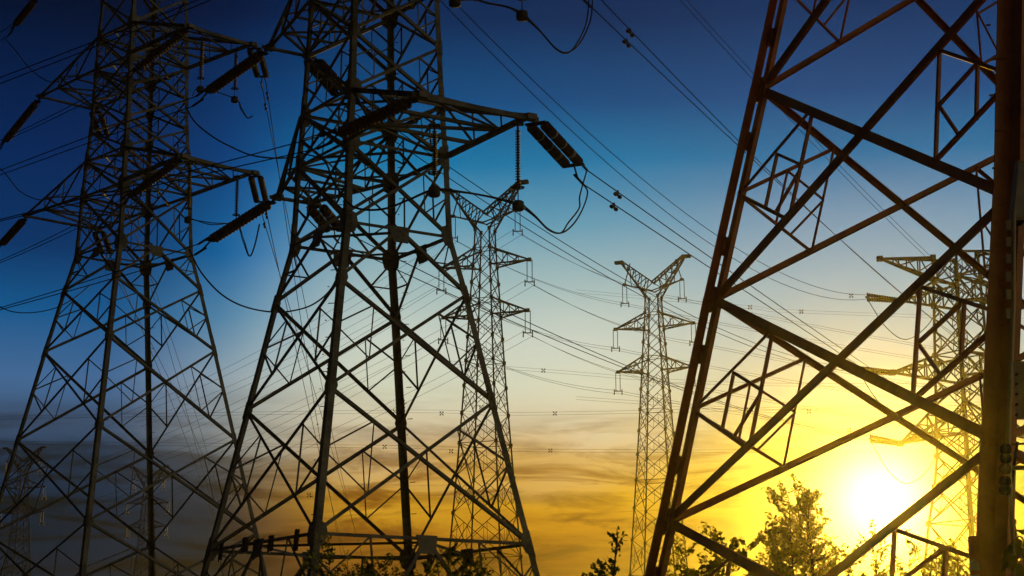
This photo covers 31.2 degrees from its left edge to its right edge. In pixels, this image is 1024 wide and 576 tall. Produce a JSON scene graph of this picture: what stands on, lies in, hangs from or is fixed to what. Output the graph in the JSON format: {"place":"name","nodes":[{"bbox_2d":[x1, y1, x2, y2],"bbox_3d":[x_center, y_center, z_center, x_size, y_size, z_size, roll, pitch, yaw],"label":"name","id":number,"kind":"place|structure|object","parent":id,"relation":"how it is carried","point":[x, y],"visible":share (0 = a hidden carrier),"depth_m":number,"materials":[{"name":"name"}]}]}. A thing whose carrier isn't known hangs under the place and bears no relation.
{"place":"outdoors","nodes":[
{"label":"outdoors","id":0,"kind":"place"},
{"bbox_2d":[0,0,197,77],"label":"overhead wire","id":1,"kind":"object","parent":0,"point":[100,38],"visible":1,"depth_m":51.40,"materials":[{"name":"metal"}]},
{"bbox_2d":[0,0,210,83],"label":"overhead wire","id":2,"kind":"object","parent":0,"point":[107,41],"visible":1,"depth_m":51.14,"materials":[{"name":"metal"}]},
{"bbox_2d":[21,441,652,449],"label":"overhead wire","id":3,"kind":"object","parent":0,"point":[397,445],"visible":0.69,"depth_m":171.89,"materials":[{"name":"metal"}]},
{"bbox_2d":[38,444,724,452],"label":"overhead wire","id":4,"kind":"object","parent":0,"point":[445,449],"visible":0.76,"depth_m":171.81,"materials":[{"name":"metal"}]},
{"bbox_2d":[27,405,958,418],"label":"overhead wire","id":5,"kind":"object","parent":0,"point":[472,414],"visible":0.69,"depth_m":172.59,"materials":[{"name":"metal"}]},
{"bbox_2d":[36,402,960,415],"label":"overhead wire","id":6,"kind":"object","parent":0,"point":[498,412],"visible":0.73,"depth_m":172.64,"materials":[{"name":"metal"}]},
{"bbox_2d":[0,0,1023,575],"label":"sky","id":7,"kind":"structure","parent":0,"point":[571,495],"materials":[{"name":"blue"}]},
{"bbox_2d":[454,361,926,383],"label":"overhead wire","id":8,"kind":"object","parent":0,"point":[744,382],"visible":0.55,"depth_m":173.18,"materials":[{"name":"metal"}]},
{"label":"ground","id":9,"kind":"structure","parent":0,"visible":0},
{"bbox_2d":[0,446,46,575],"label":"lattice pylon","id":10,"kind":"object","parent":9,"relation":"on","point":[38,450],"visible":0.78,"depth_m":327.49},
{"bbox_2d":[0,0,266,575],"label":"lattice pylon","id":11,"kind":"object","parent":9,"relation":"on","point":[126,147],"visible":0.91,"depth_m":71.81,"materials":[{"name":"metal"}]},
{"bbox_2d":[0,218,27,246],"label":"tension insulator","id":12,"kind":"object","parent":11,"relation":"attached to","point":[12,232],"visible":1,"depth_m":76.00,"materials":[{"name":"ceramic"}]},
{"bbox_2d":[0,98,40,149],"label":"tension insulator","id":13,"kind":"object","parent":11,"relation":"attached to","point":[24,117],"visible":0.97,"depth_m":77.91,"materials":[{"name":"ceramic"}]},
{"bbox_2d":[7,0,37,36],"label":"tension insulator","id":14,"kind":"object","parent":11,"relation":"attached to","point":[23,14],"visible":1,"depth_m":78.43,"materials":[{"name":"ceramic"}]},
{"bbox_2d":[5,38,76,81],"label":"jumper wire","id":15,"kind":"object","parent":14,"relation":"hanging from","point":[32,70],"visible":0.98,"depth_m":72.24,"materials":[{"name":"metal"}]},
{"bbox_2d":[89,112,109,144],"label":"tension insulator","id":16,"kind":"object","parent":11,"relation":"attached to","point":[103,122],"visible":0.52,"depth_m":80.26,"materials":[{"name":"ceramic"}]},
{"bbox_2d":[108,141,225,558],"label":"overhead wire","id":17,"kind":"object","parent":16,"relation":"attached to","point":[168,347],"visible":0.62,"depth_m":126.70,"materials":[{"name":"metal"}]},
{"bbox_2d":[105,148,237,572],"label":"overhead wire","id":18,"kind":"object","parent":16,"relation":"attached to","point":[172,341],"visible":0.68,"depth_m":131.40,"materials":[{"name":"metal"}]},
{"bbox_2d":[92,232,112,257],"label":"tension insulator","id":19,"kind":"object","parent":11,"relation":"attached to","point":[106,240],"visible":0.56,"depth_m":78.57,"materials":[{"name":"ceramic"}]},
{"bbox_2d":[110,255,229,575],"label":"overhead wire","id":20,"kind":"object","parent":19,"relation":"attached to","point":[167,391],"visible":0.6,"depth_m":123.86,"materials":[{"name":"metal"}]},
{"bbox_2d":[118,282,238,575],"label":"overhead wire","id":21,"kind":"object","parent":19,"relation":"attached to","point":[176,394],"visible":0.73,"depth_m":125.53,"materials":[{"name":"metal"}]},
{"bbox_2d":[118,159,182,207],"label":"tension insulator","id":22,"kind":"object","parent":11,"relation":"attached to","point":[172,165],"visible":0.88,"depth_m":67.88,"materials":[{"name":"ceramic"}]},
{"bbox_2d":[0,208,117,262],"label":"overhead wire","id":23,"kind":"object","parent":22,"relation":"attached to","point":[61,235],"visible":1,"depth_m":71.60,"materials":[{"name":"metal"}]},
{"bbox_2d":[0,200,120,260],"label":"overhead wire","id":24,"kind":"object","parent":22,"relation":"attached to","point":[62,231],"visible":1,"depth_m":71.77,"materials":[{"name":"metal"}]},
{"bbox_2d":[123,29,188,83],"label":"tension insulator","id":25,"kind":"object","parent":11,"relation":"attached to","point":[159,51],"visible":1,"depth_m":69.77,"materials":[{"name":"ceramic"}]},
{"bbox_2d":[0,83,122,142],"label":"overhead wire","id":26,"kind":"object","parent":25,"relation":"attached to","point":[61,114],"visible":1,"depth_m":73.82,"materials":[{"name":"metal"}]},
{"bbox_2d":[0,76,124,140],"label":"overhead wire","id":27,"kind":"object","parent":25,"relation":"attached to","point":[64,108],"visible":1,"depth_m":73.51,"materials":[{"name":"metal"}]},
{"bbox_2d":[184,162,193,223],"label":"suspension insulator","id":28,"kind":"object","parent":11,"relation":"hanging from","point":[188,219],"visible":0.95,"depth_m":68.41,"materials":[{"name":"ceramic"}]},
{"bbox_2d":[197,36,205,92],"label":"suspension insulator","id":29,"kind":"object","parent":11,"relation":"hanging from","point":[200,88],"visible":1,"depth_m":69.56,"materials":[{"name":"ceramic"}]},
{"bbox_2d":[231,48,239,102],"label":"suspension insulator","id":30,"kind":"object","parent":11,"relation":"hanging from","point":[234,98],"visible":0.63,"depth_m":69.99,"materials":[{"name":"ceramic"}]},
{"bbox_2d":[232,174,240,229],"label":"suspension insulator","id":31,"kind":"object","parent":11,"relation":"hanging from","point":[236,193],"visible":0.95,"depth_m":69.03,"materials":[{"name":"ceramic"}]},
{"bbox_2d":[193,219,259,256],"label":"jumper wire","id":32,"kind":"object","parent":31,"relation":"hanging from","point":[241,233],"visible":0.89,"depth_m":68.67,"materials":[{"name":"metal"}]},
{"bbox_2d":[247,47,268,88],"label":"tension insulator","id":33,"kind":"object","parent":11,"relation":"attached to","point":[263,66],"visible":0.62,"depth_m":72.56,"materials":[{"name":"ceramic"}]},
{"bbox_2d":[265,81,345,573],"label":"overhead wire","id":34,"kind":"object","parent":33,"relation":"attached to","point":[296,290],"visible":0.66,"depth_m":92.26,"materials":[{"name":"metal"}]},
{"bbox_2d":[262,89,361,554],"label":"overhead wire","id":35,"kind":"object","parent":33,"relation":"attached to","point":[302,291],"visible":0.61,"depth_m":97.66,"materials":[{"name":"metal"}]},
{"bbox_2d":[248,176,268,202],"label":"tension insulator","id":36,"kind":"object","parent":11,"relation":"attached to","point":[253,188],"visible":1,"depth_m":70.44,"materials":[{"name":"ceramic"}]},
{"bbox_2d":[267,215,349,570],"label":"overhead wire","id":37,"kind":"object","parent":36,"relation":"attached to","point":[297,357],"visible":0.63,"depth_m":93.61,"materials":[{"name":"metal"}]},
{"bbox_2d":[262,215,361,553],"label":"overhead wire","id":38,"kind":"object","parent":36,"relation":"attached to","point":[302,350],"visible":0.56,"depth_m":98.69,"materials":[{"name":"metal"}]},
{"bbox_2d":[127,465,168,575],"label":"lattice pylon","id":39,"kind":"object","parent":9,"relation":"on","point":[145,504],"visible":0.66,"depth_m":355.37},
{"bbox_2d":[301,531,402,575],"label":"bush","id":40,"kind":"object","parent":9,"relation":"on","point":[369,570],"visible":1,"depth_m":37.59,"materials":[{"name":"green plant"}]},
{"bbox_2d":[200,0,539,575],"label":"lattice pylon","id":41,"kind":"object","parent":9,"relation":"on","point":[352,89],"visible":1,"depth_m":45.91,"materials":[{"name":"metal"}]},
{"bbox_2d":[192,50,268,106],"bbox_3d":[-8.071,-6.028,52.736,3.491,0.967,0.370,-12,-17,43],"label":"tension insulator","id":42,"kind":"object","parent":41,"relation":"attached to","point":[235,72],"visible":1,"depth_m":52.61,"materials":[{"name":"ceramic"}]},
{"bbox_2d":[0,106,191,174],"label":"overhead wire","id":43,"kind":"object","parent":42,"relation":"attached to","point":[98,139],"visible":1,"depth_m":57.13,"materials":[{"name":"metal"}]},
{"bbox_2d":[0,96,195,170],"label":"overhead wire","id":44,"kind":"object","parent":42,"relation":"attached to","point":[100,132],"visible":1,"depth_m":57.26,"materials":[{"name":"metal"}]},
{"bbox_2d":[194,200,276,255],"bbox_3d":[-7.707,-1.694,51.279,3.556,1.065,0.370,-12,-17,42],"label":"tension insulator","id":45,"kind":"object","parent":41,"relation":"attached to","point":[243,219],"visible":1,"depth_m":51.15,"materials":[{"name":"ceramic"}]},
{"bbox_2d":[0,255,193,309],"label":"overhead wire","id":46,"kind":"object","parent":45,"relation":"attached to","point":[99,282],"visible":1,"depth_m":55.61,"materials":[{"name":"metal"}]},
{"bbox_2d":[0,244,197,307],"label":"overhead wire","id":47,"kind":"object","parent":45,"relation":"attached to","point":[101,276],"visible":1,"depth_m":55.83,"materials":[{"name":"metal"}]},
{"bbox_2d":[241,537,248,553],"bbox_3d":[-6.385,6.141,43.759,0.066,0.402,0.389,8,-15,-32],"label":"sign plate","id":48,"kind":"object","parent":41,"relation":"attached to","point":[245,540],"visible":1,"depth_m":43.74,"materials":[{"name":"metal"}]},
{"bbox_2d":[293,529,299,553],"bbox_3d":[-4.896,5.730,41.483,0.066,0.564,0.294,8,-15,-32],"label":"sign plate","id":49,"kind":"object","parent":41,"relation":"attached to","point":[296,539],"visible":1,"depth_m":41.46,"materials":[{"name":"metal"}]},
{"bbox_2d":[306,204,339,243],"bbox_3d":[-5.245,-1.859,52.023,0.651,0.578,2.670,-3,-13,11],"label":"tension insulator","id":50,"kind":"object","parent":41,"relation":"attached to","point":[327,213],"visible":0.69,"depth_m":51.51,"materials":[{"name":"ceramic"}]},
{"bbox_2d":[189,249,334,312],"bbox_3d":[-7.394,-0.260,52.411,4.759,2.467,1.920,-3,-13,12],"label":"jumper wire","id":51,"kind":"object","parent":50,"relation":"hanging from","point":[207,280],"visible":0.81,"depth_m":51.96,"materials":[{"name":"metal"}]},
{"bbox_2d":[339,242,868,440],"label":"overhead wire","id":52,"kind":"object","parent":50,"relation":"attached to","point":[573,347],"visible":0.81,"depth_m":70.30,"materials":[{"name":"metal"}]},
{"bbox_2d":[354,237,864,435],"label":"overhead wire","id":53,"kind":"object","parent":50,"relation":"attached to","point":[577,344],"visible":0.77,"depth_m":70.48,"materials":[{"name":"metal"}]},
{"bbox_2d":[303,59,346,107],"bbox_3d":[-5.307,-5.977,53.492,0.651,0.810,2.790,-5,-14,21],"label":"tension insulator","id":54,"kind":"object","parent":41,"relation":"attached to","point":[332,89],"visible":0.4,"depth_m":53.28,"materials":[{"name":"ceramic"}]},
{"bbox_2d":[185,105,345,158],"bbox_3d":[-7.383,-4.566,53.155,4.867,2.265,1.819,-2,-13,6],"label":"jumper wire","id":55,"kind":"object","parent":54,"relation":"hanging from","point":[194,121],"visible":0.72,"depth_m":52.95,"materials":[{"name":"metal"}]},
{"bbox_2d":[369,109,824,363],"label":"overhead wire","id":56,"kind":"object","parent":54,"relation":"attached to","point":[584,255],"visible":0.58,"depth_m":73.53,"materials":[{"name":"metal"}]},
{"bbox_2d":[355,113,842,370],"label":"overhead wire","id":57,"kind":"object","parent":54,"relation":"attached to","point":[571,255],"visible":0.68,"depth_m":72.08,"materials":[{"name":"metal"}]},
{"bbox_2d":[316,97,418,149],"bbox_3d":[-3.326,-3.849,42.733,3.317,0.702,0.370,-10,-16,38],"label":"tension insulator","id":58,"kind":"object","parent":41,"relation":"attached to","point":[374,117],"visible":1,"depth_m":42.62,"materials":[{"name":"ceramic"}]},
{"bbox_2d":[0,148,315,220],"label":"overhead wire","id":59,"kind":"object","parent":58,"relation":"attached to","point":[160,184],"visible":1,"depth_m":47.53,"materials":[{"name":"metal"}]},
{"bbox_2d":[0,136,319,219],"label":"overhead wire","id":60,"kind":"object","parent":58,"relation":"attached to","point":[165,177],"visible":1,"depth_m":47.57,"materials":[{"name":"metal"}]},
{"bbox_2d":[428,122,440,197],"bbox_3d":[-1.780,-2.950,42.068,0.312,1.784,0.312,0,-13,0],"label":"suspension insulator","id":61,"kind":"object","parent":41,"relation":"hanging from","point":[434,191],"visible":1,"depth_m":42.03,"materials":[{"name":"ceramic"}]},
{"bbox_2d":[511,121,524,211],"bbox_3d":[0.139,-2.851,42.737,0.312,2.179,0.312,0,-13,0],"label":"suspension insulator","id":62,"kind":"object","parent":41,"relation":"hanging from","point":[518,205],"visible":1,"depth_m":42.69,"materials":[{"name":"ceramic"}]},
{"bbox_2d":[297,152,511,210],"bbox_3d":[-2.608,-2.628,42.711,5.364,1.795,1.084,-3,-13,11],"label":"jumper wire","id":63,"kind":"object","parent":62,"relation":"hanging from","point":[409,199],"visible":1,"depth_m":42.39,"materials":[{"name":"metal"}]},
{"bbox_2d":[301,139,512,209],"bbox_3d":[-2.564,-2.793,42.782,5.356,2.117,1.116,-3,-13,12],"label":"jumper wire","id":64,"kind":"object","parent":62,"relation":"hanging from","point":[308,145],"visible":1,"depth_m":42.49,"materials":[{"name":"metal"}]},
{"bbox_2d":[516,0,527,21],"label":"suspension insulator","id":65,"kind":"object","parent":41,"relation":"hanging from","point":[522,15],"visible":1,"depth_m":43.50,"materials":[{"name":"metal"}]},
{"bbox_2d":[524,120,587,183],"bbox_3d":[1.131,-3.312,44.596,0.630,0.911,3.075,-7,-14,26],"label":"tension insulator","id":66,"kind":"object","parent":41,"relation":"attached to","point":[545,142],"visible":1,"depth_m":44.35,"materials":[{"name":"ceramic"}]},
{"bbox_2d":[524,171,586,233],"bbox_3d":[1.126,-2.247,44.081,0.331,2.160,3.534,-7,-15,29],"label":"jumper wire","id":67,"kind":"object","parent":66,"relation":"hanging from","point":[541,223],"visible":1,"depth_m":44.15,"materials":[{"name":"metal"}]},
{"bbox_2d":[524,185,587,233],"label":"jumper wire","id":68,"kind":"object","parent":66,"relation":"hanging from","point":[574,221],"visible":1,"depth_m":44.09,"materials":[{"name":"metal"}]},
{"bbox_2d":[588,170,887,379],"bbox_3d":[16.241,3.110,87.477,0.029,6.282,88.656,-5,-13,18],"label":"overhead wire","id":69,"kind":"object","parent":66,"relation":"attached to","point":[720,264],"visible":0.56,"depth_m":56.98,"materials":[{"name":"metal"}]},
{"bbox_2d":[584,184,946,423],"bbox_3d":[16.189,3.477,87.423,0.029,6.222,88.639,-5,-13,18],"label":"overhead wire","id":70,"kind":"object","parent":66,"relation":"attached to","point":[703,263],"visible":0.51,"depth_m":55.80,"materials":[{"name":"metal"}]},
{"bbox_2d":[353,556,406,575],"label":"bush","id":71,"kind":"object","parent":9,"relation":"on","point":[377,562],"visible":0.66,"depth_m":40.18,"materials":[{"name":"green plant"}]},
{"bbox_2d":[407,560,442,575],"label":"bush","id":72,"kind":"object","parent":9,"relation":"on","point":[427,567],"visible":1,"depth_m":35.98,"materials":[{"name":"green plant"}]},
{"bbox_2d":[439,542,465,575],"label":"bush","id":73,"kind":"object","parent":9,"relation":"on","point":[448,557],"visible":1,"depth_m":36.60,"materials":[{"name":"green plant"}]},
{"bbox_2d":[459,554,493,575],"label":"bush","id":74,"kind":"object","parent":9,"relation":"on","point":[467,572],"visible":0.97,"depth_m":41.72,"materials":[{"name":"green plant"}]},
{"bbox_2d":[441,179,530,575],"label":"lattice pylon","id":75,"kind":"object","parent":9,"relation":"on","point":[496,217],"visible":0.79,"depth_m":159.78,"materials":[{"name":"metal"}]},
{"bbox_2d":[139,332,521,499],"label":"overhead wire","id":76,"kind":"object","parent":75,"relation":"attached to","point":[340,425],"visible":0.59,"depth_m":180.10,"materials":[{"name":"metal"}]},
{"bbox_2d":[581,558,620,575],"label":"bush","id":77,"kind":"object","parent":9,"relation":"on","point":[602,566],"visible":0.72,"depth_m":33.40,"materials":[{"name":"green plant"}]},
{"bbox_2d":[593,526,628,575],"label":"sapling","id":78,"kind":"object","parent":9,"relation":"on","point":[612,568],"visible":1,"depth_m":16.92,"materials":[{"name":"green plant"}]},
{"bbox_2d":[614,254,694,575],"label":"lattice pylon","id":79,"kind":"object","parent":9,"relation":"on","point":[677,263],"visible":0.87,"depth_m":187.49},
{"bbox_2d":[666,537,726,575],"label":"bush","id":80,"kind":"object","parent":9,"relation":"on","point":[691,551],"visible":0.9,"depth_m":28.87,"materials":[{"name":"green plant"}]},
{"bbox_2d":[674,521,753,575],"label":"bush","id":81,"kind":"object","parent":9,"relation":"on","point":[716,538],"visible":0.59,"depth_m":29.55,"materials":[{"name":"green plant"}]},
{"bbox_2d":[737,534,763,575],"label":"bush","id":82,"kind":"object","parent":9,"relation":"on","point":[752,545],"visible":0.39,"depth_m":32.93,"materials":[{"name":"green plant"}]},
{"bbox_2d":[750,473,848,575],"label":"tree","id":83,"kind":"object","parent":9,"relation":"on","point":[778,558],"visible":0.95,"depth_m":35.41,"materials":[{"name":"green plant"}]},
{"bbox_2d":[644,0,1023,575],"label":"lattice pylon","id":84,"kind":"object","parent":9,"relation":"on","point":[993,515],"visible":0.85,"depth_m":22.09,"materials":[{"name":"metal"}]},
{"bbox_2d":[829,537,882,575],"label":"bush","id":85,"kind":"object","parent":9,"relation":"on","point":[849,571],"visible":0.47,"depth_m":37.89,"materials":[{"name":"green plant"}]},
{"bbox_2d":[856,519,902,575],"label":"bush","id":86,"kind":"object","parent":9,"relation":"on","point":[876,562],"visible":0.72,"depth_m":39.65,"materials":[{"name":"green plant"}]},
{"bbox_2d":[880,528,967,575],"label":"bush","id":87,"kind":"object","parent":9,"relation":"on","point":[914,550],"visible":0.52,"depth_m":41.90,"materials":[{"name":"green plant"}]},
{"bbox_2d":[918,537,969,575],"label":"bush","id":88,"kind":"object","parent":9,"relation":"on","point":[957,561],"visible":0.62,"depth_m":40.73,"materials":[{"name":"green plant"}]},
{"bbox_2d":[876,250,1023,575],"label":"lattice pylon","id":89,"kind":"object","parent":9,"relation":"on","point":[936,431],"visible":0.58,"depth_m":131.90,"materials":[{"name":"metal"}]},
{"bbox_2d":[680,0,975,301],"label":"overhead wire","id":90,"kind":"object","parent":89,"relation":"attached to","point":[814,145],"visible":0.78,"depth_m":88.95,"materials":[{"name":"metal"}]},
{"bbox_2d":[687,1,974,296],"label":"overhead wire","id":91,"kind":"object","parent":89,"relation":"attached to","point":[811,135],"visible":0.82,"depth_m":87.21,"materials":[{"name":"metal"}]},
{"bbox_2d":[859,365,890,374],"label":"tension insulator","id":92,"kind":"object","parent":89,"relation":"attached to","point":[880,371],"visible":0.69,"depth_m":131.56,"materials":[{"name":"brown ceramic"}]},
{"bbox_2d":[865,293,896,302],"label":"tension insulator","id":93,"kind":"object","parent":89,"relation":"attached to","point":[884,298],"visible":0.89,"depth_m":131.77,"materials":[{"name":"brown ceramic"}]},
{"bbox_2d":[440,0,864,299],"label":"overhead wire","id":94,"kind":"object","parent":93,"relation":"attached to","point":[601,157],"visible":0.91,"depth_m":70.88,"materials":[{"name":"metal"}]},
{"bbox_2d":[459,7,860,294],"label":"overhead wire","id":95,"kind":"object","parent":93,"relation":"attached to","point":[619,159],"visible":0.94,"depth_m":73.21,"materials":[{"name":"metal"}]},
{"bbox_2d":[868,434,898,445],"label":"tension insulator","id":96,"kind":"object","parent":89,"relation":"attached to","point":[882,440],"visible":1,"depth_m":129.79,"materials":[{"name":"yellow ceramic"}]},
{"bbox_2d":[869,439,938,483],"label":"jumper wire","id":97,"kind":"object","parent":96,"relation":"hanging from","point":[892,474],"visible":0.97,"depth_m":128.70,"materials":[{"name":"metal"}]},
{"bbox_2d":[968,536,981,575],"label":"marker post","id":98,"kind":"object","parent":9,"relation":"on","point":[974,549],"visible":1,"depth_m":16.82,"materials":[{"name":"brown paint"}]},
{"bbox_2d":[999,211,1023,575],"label":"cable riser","id":99,"kind":"object","parent":9,"relation":"on","point":[1008,469],"visible":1,"depth_m":16.75,"materials":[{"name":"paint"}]},
{"bbox_2d":[1009,160,1023,225],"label":"equipment box","id":100,"kind":"object","parent":99,"relation":"attached to","point":[1017,200],"visible":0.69,"depth_m":17.46,"materials":[{"name":"paint"}]},
{"bbox_2d":[1013,361,1023,419],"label":"equipment box","id":101,"kind":"object","parent":99,"relation":"attached to","point":[1018,370],"visible":1,"depth_m":16.56,"materials":[{"name":"paint"}]},
{"bbox_2d":[1000,529,1023,575],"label":"climbing plant","id":102,"kind":"object","parent":9,"relation":"on","point":[1011,563],"visible":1,"depth_m":15.94,"materials":[{"name":"green plant"}]},
{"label":"tension insulator","id":103,"kind":"object","parent":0,"visible":0},
{"bbox_2d":[527,0,589,53],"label":"jumper wire","id":104,"kind":"object","parent":103,"relation":"hanging from","point":[531,23],"visible":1,"depth_m":44.87,"materials":[{"name":"metal"}]},
{"bbox_2d":[528,0,592,52],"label":"jumper wire","id":105,"kind":"object","parent":103,"relation":"hanging from","point":[582,37],"visible":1,"depth_m":45.32,"materials":[{"name":"metal"}]},
{"bbox_2d":[593,8,967,347],"bbox_3d":[17.360,-1.329,88.469,0.029,6.726,89.305,-5,-13,20],"label":"overhead wire","id":106,"kind":"object","parent":103,"relation":"attached to","point":[726,134],"visible":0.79,"depth_m":57.15,"materials":[{"name":"metal"}]},
{"bbox_2d":[601,0,970,344],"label":"overhead wire","id":107,"kind":"object","parent":103,"relation":"attached to","point":[738,140],"visible":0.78,"depth_m":59.37,"materials":[{"name":"metal"}]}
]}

